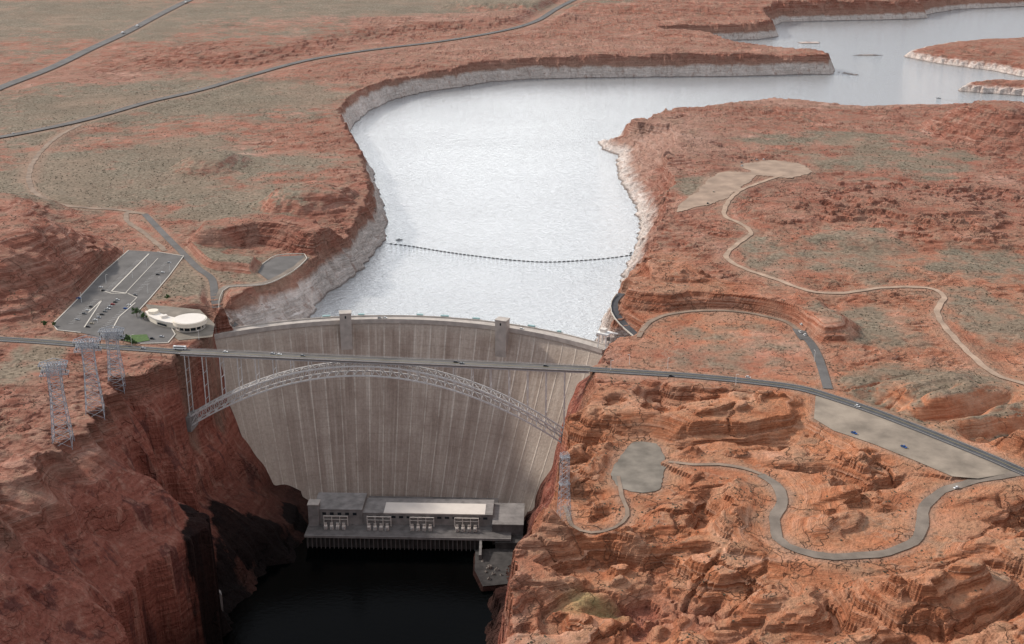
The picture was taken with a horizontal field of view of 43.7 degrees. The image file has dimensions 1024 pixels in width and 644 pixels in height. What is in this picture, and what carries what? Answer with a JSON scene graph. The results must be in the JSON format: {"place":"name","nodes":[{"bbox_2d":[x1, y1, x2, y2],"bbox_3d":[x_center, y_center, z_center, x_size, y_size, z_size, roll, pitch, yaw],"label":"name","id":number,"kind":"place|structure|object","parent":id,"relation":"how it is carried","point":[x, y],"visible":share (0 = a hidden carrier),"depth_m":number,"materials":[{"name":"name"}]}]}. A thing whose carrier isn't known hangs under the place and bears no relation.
{"place":"outdoors","nodes":[
{"label":"outdoors","id":0,"kind":"place"},
{"bbox_2d":[25,124,141,212],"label":"dirt track","id":1,"kind":"structure","parent":0,"point":[29,174],"depth_m":1982.57,"materials":[{"name":"beige soil"}]},
{"bbox_2d":[124,334,148,341],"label":"lawn","id":2,"kind":"structure","parent":0,"point":[140,338],"depth_m":1312.96,"materials":[{"name":"green plant"}]},
{"bbox_2d":[124,212,167,250],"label":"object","id":3,"kind":"structure","parent":0,"point":[142,231],"depth_m":1692.61,"materials":[{"name":"beige soil"}]},
{"bbox_2d":[145,304,214,339],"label":"plaza","id":4,"kind":"structure","parent":0,"point":[207,330],"depth_m":1366.60,"materials":[{"name":"beige concrete"}]},
{"bbox_2d":[142,214,237,326],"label":"road","id":5,"kind":"structure","parent":0,"point":[211,278],"depth_m":1562.51,"materials":[{"name":"grey asphalt"}]},
{"bbox_2d":[215,257,308,306],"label":"path","id":6,"kind":"structure","parent":0,"point":[219,292],"depth_m":1491.93,"materials":[{"name":"grey concrete"}]},
{"bbox_2d":[258,255,304,279],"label":"lookout terrace","id":7,"kind":"structure","parent":0,"point":[273,267],"depth_m":1550.97,"materials":[{"name":"concrete"}]},
{"bbox_2d":[222,538,494,643],"bbox_3d":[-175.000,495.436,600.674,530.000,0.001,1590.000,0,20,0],"label":"river","id":8,"kind":"structure","parent":0,"point":[327,595],"depth_m":1226.34,"materials":[{"name":"black liquid"}]},
{"bbox_2d":[475,549,513,585],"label":"river landing","id":9,"kind":"object","parent":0,"point":[501,559],"visible":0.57,"depth_m":1279.58,"materials":[{"name":"concrete"}]},
{"bbox_2d":[479,540,481,559],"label":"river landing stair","id":10,"kind":"object","parent":9,"relation":"on","point":[480,549],"visible":1,"depth_m":1292.40,"materials":[{"name":"concrete"}]},
{"bbox_2d":[0,0,1023,643],"bbox_3d":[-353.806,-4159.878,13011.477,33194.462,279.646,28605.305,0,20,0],"label":"terrain","id":11,"kind":"structure","parent":0,"point":[140,514],"depth_m":1401.78,"materials":[{"name":"stone"}]},
{"bbox_2d":[38,358,74,449],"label":"transmission tower","id":12,"kind":"structure","parent":11,"relation":"on","point":[48,369],"depth_m":1070.61,"materials":[{"name":"metal"}]},
{"bbox_2d":[72,335,104,418],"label":"transmission tower","id":13,"kind":"structure","parent":11,"relation":"on","point":[81,347],"depth_m":1126.68,"materials":[{"name":"metal"}]},
{"bbox_2d":[0,337,181,353],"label":"highway","id":14,"kind":"structure","parent":11,"relation":"on","point":[67,343],"depth_m":1291.02,"materials":[{"name":"grey asphalt"}]},
{"bbox_2d":[0,0,190,89],"bbox_3d":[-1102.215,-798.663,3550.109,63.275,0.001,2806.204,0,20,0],"label":"highway","id":15,"kind":"structure","parent":11,"relation":"on","point":[77,54],"depth_m":3281.71,"materials":[{"name":"grey asphalt"}]},
{"bbox_2d":[97,325,125,393],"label":"transmission tower","id":16,"kind":"structure","parent":11,"relation":"on","point":[114,335],"depth_m":1206.88,"materials":[{"name":"metal"}]},
{"bbox_2d":[54,250,182,343],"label":"parking lot","id":17,"kind":"structure","parent":11,"relation":"on","point":[93,294],"depth_m":1430.44,"materials":[{"name":"grey asphalt"}]},
{"bbox_2d":[53,250,128,332],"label":"kerb","id":18,"kind":"structure","parent":17,"relation":"on","point":[83,292],"depth_m":1442.36,"materials":[{"name":"grey concrete"}]},
{"bbox_2d":[84,300,101,327],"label":"kerb","id":19,"kind":"structure","parent":17,"relation":"on","point":[98,303],"depth_m":1392.94,"materials":[{"name":"grey concrete"}]},
{"bbox_2d":[113,303,134,327],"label":"kerb","id":20,"kind":"structure","parent":17,"relation":"on","point":[121,314],"depth_m":1380.73,"materials":[{"name":"grey concrete"}]},
{"bbox_2d":[111,254,148,292],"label":"kerb","id":21,"kind":"structure","parent":17,"relation":"on","point":[127,275],"depth_m":1507.95,"materials":[{"name":"beige concrete"}]},
{"bbox_2d":[131,307,141,315],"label":"tree","id":22,"kind":"object","parent":17,"relation":"on","point":[135,310],"visible":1,"depth_m":1372.49,"materials":[{"name":"green plant"}]},
{"bbox_2d":[126,258,157,306],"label":"kerb","id":23,"kind":"structure","parent":17,"relation":"on","point":[135,282],"depth_m":1472.70,"materials":[{"name":"grey concrete"}]},
{"bbox_2d":[140,328,175,343],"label":"kerb","id":24,"kind":"structure","parent":17,"relation":"on","point":[163,342],"depth_m":1302.25,"materials":[{"name":"grey concrete"}]},
{"bbox_2d":[139,251,183,309],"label":"kerb","id":25,"kind":"structure","parent":17,"relation":"on","point":[164,280],"depth_m":1497.20,"materials":[{"name":"beige concrete"}]},
{"bbox_2d":[145,309,206,332],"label":"visitor building","id":26,"kind":"structure","parent":17,"relation":"on","point":[189,322],"depth_m":1339.18,"materials":[{"name":"concrete"}]},
{"bbox_2d":[219,590,222,610],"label":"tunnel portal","id":27,"kind":"object","parent":11,"relation":"on","point":[221,600],"visible":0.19,"depth_m":1196.56,"materials":[{"name":"grey concrete"}]},
{"bbox_2d":[218,253,306,307],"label":"guard wall","id":28,"kind":"structure","parent":11,"relation":"on","point":[274,280],"depth_m":1509.09,"materials":[{"name":"beige concrete"}]},
{"bbox_2d":[0,0,574,137],"bbox_3d":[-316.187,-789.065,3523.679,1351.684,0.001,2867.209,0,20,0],"label":"highway","id":29,"kind":"structure","parent":11,"relation":"on","point":[238,78],"depth_m":2850.63,"materials":[{"name":"grey asphalt"}]},
{"bbox_2d":[179,348,589,442],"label":"arch bridge","id":30,"kind":"structure","parent":11,"relation":"on","point":[193,418],"depth_m":1254.13,"materials":[{"name":"metal"}]},
{"bbox_2d":[173,345,186,349],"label":"coach bus","id":31,"kind":"object","parent":30,"relation":"on","point":[175,347],"visible":1,"depth_m":1275.82,"materials":[{"name":"white paint"}]},
{"bbox_2d":[214,310,608,516],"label":"dam","id":32,"kind":"structure","parent":11,"relation":"on","point":[369,436],"depth_m":1426.60,"materials":[{"name":"concrete"}]},
{"bbox_2d":[596,327,617,348],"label":"gantry crane","id":33,"kind":"object","parent":32,"relation":"on","point":[602,331],"visible":0.93,"depth_m":1361.02,"materials":[{"name":"white paint"}]},
{"bbox_2d":[304,492,524,550],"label":"powerhouse","id":34,"kind":"structure","parent":11,"relation":"on","point":[356,520],"depth_m":1329.91,"materials":[{"name":"concrete"}]},
{"bbox_2d":[0,77,1023,643],"bbox_3d":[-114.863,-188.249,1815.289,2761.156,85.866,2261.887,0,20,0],"label":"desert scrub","id":35,"kind":"object","parent":11,"relation":"on","point":[634,281],"visible":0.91,"depth_m":1720.95,"materials":[{"name":"green plant"}]},
{"bbox_2d":[557,451,570,520],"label":"transmission tower","id":36,"kind":"structure","parent":11,"relation":"on","point":[565,456],"depth_m":966.19,"materials":[{"name":"metal"}]},
{"bbox_2d":[610,293,632,335],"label":"guard wall","id":37,"kind":"structure","parent":11,"relation":"on","point":[616,319],"depth_m":1391.07,"materials":[{"name":"grey concrete"}]},
{"bbox_2d":[611,441,665,492],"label":"gravel pad","id":38,"kind":"object","parent":11,"relation":"on","point":[637,467],"visible":1,"depth_m":1051.17,"materials":[{"name":"grey gravel"}]},
{"bbox_2d":[677,171,755,211],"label":"clearing","id":39,"kind":"structure","parent":11,"relation":"on","point":[724,185],"depth_m":1907.95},
{"bbox_2d":[741,160,812,177],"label":"clearing","id":40,"kind":"structure","parent":11,"relation":"on","point":[773,168],"depth_m":2030.66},
{"bbox_2d":[792,328,807,339],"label":"parking area","id":41,"kind":"object","parent":11,"relation":"on","point":[795,331],"visible":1,"depth_m":1332.03,"materials":[{"name":"asphalt"}]},
{"bbox_2d":[590,367,1023,475],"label":"highway","id":42,"kind":"structure","parent":11,"relation":"on","point":[871,410],"depth_m":1157.78,"materials":[{"name":"grey asphalt"}]},
{"bbox_2d":[598,367,1021,467],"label":"road marking","id":43,"kind":"object","parent":42,"relation":"on","point":[838,396],"visible":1,"depth_m":1153.87,"materials":[{"name":"white paint"}]},
{"bbox_2d":[599,371,1020,473],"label":"road marking","id":44,"kind":"object","parent":42,"relation":"on","point":[835,400],"visible":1,"depth_m":1137.16,"materials":[{"name":"paint"}]},
{"bbox_2d":[598,369,1023,471],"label":"road marking","id":45,"kind":"object","parent":42,"relation":"on","point":[837,398],"visible":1,"depth_m":1154.93,"materials":[{"name":"white paint"}]},
{"bbox_2d":[814,396,1011,477],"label":"gravel lot","id":46,"kind":"structure","parent":11,"relation":"on","point":[941,456],"depth_m":1079.11,"materials":[{"name":"grey gravel"}]},
{"bbox_2d":[563,476,629,532],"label":"dirt track","id":47,"kind":"structure","parent":0,"point":[626,507],"depth_m":979.01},
{"bbox_2d":[611,293,636,334],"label":"road","id":48,"kind":"structure","parent":0,"point":[615,311],"depth_m":1405.12,"materials":[{"name":"grey asphalt"}]},
{"bbox_2d":[310,7,1023,340],"bbox_3d":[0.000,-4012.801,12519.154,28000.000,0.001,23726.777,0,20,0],"label":"lake","id":49,"kind":"structure","parent":0,"point":[525,170],"depth_m":2268.37,"materials":[{"name":"grey liquid"}]},
{"bbox_2d":[386,243,630,261],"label":"floating boom","id":50,"kind":"object","parent":49,"relation":"on","point":[509,259],"visible":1,"depth_m":1733.16,"materials":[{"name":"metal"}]},
{"bbox_2d":[669,461,762,474],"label":"dirt track","id":51,"kind":"structure","parent":0,"point":[740,467],"depth_m":1046.11,"materials":[{"name":"beige soil"}]},
{"bbox_2d":[636,309,799,336],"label":"dirt track","id":52,"kind":"structure","parent":0,"point":[645,326],"depth_m":1378.09,"materials":[{"name":"brown soil"}]},
{"bbox_2d":[796,331,832,388],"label":"road","id":53,"kind":"structure","parent":0,"point":[820,364],"depth_m":1252.57,"materials":[{"name":"grey asphalt"}]},
{"bbox_2d":[721,175,1023,384],"bbox_3d":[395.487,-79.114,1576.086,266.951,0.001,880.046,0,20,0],"label":"dirt road","id":54,"kind":"structure","parent":0,"point":[946,328],"depth_m":1460.98,"materials":[{"name":"beige soil"}]},
{"bbox_2d":[757,471,1021,559],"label":"road","id":55,"kind":"structure","parent":0,"point":[921,524],"depth_m":955.25,"materials":[{"name":"grey asphalt"}]}
]}

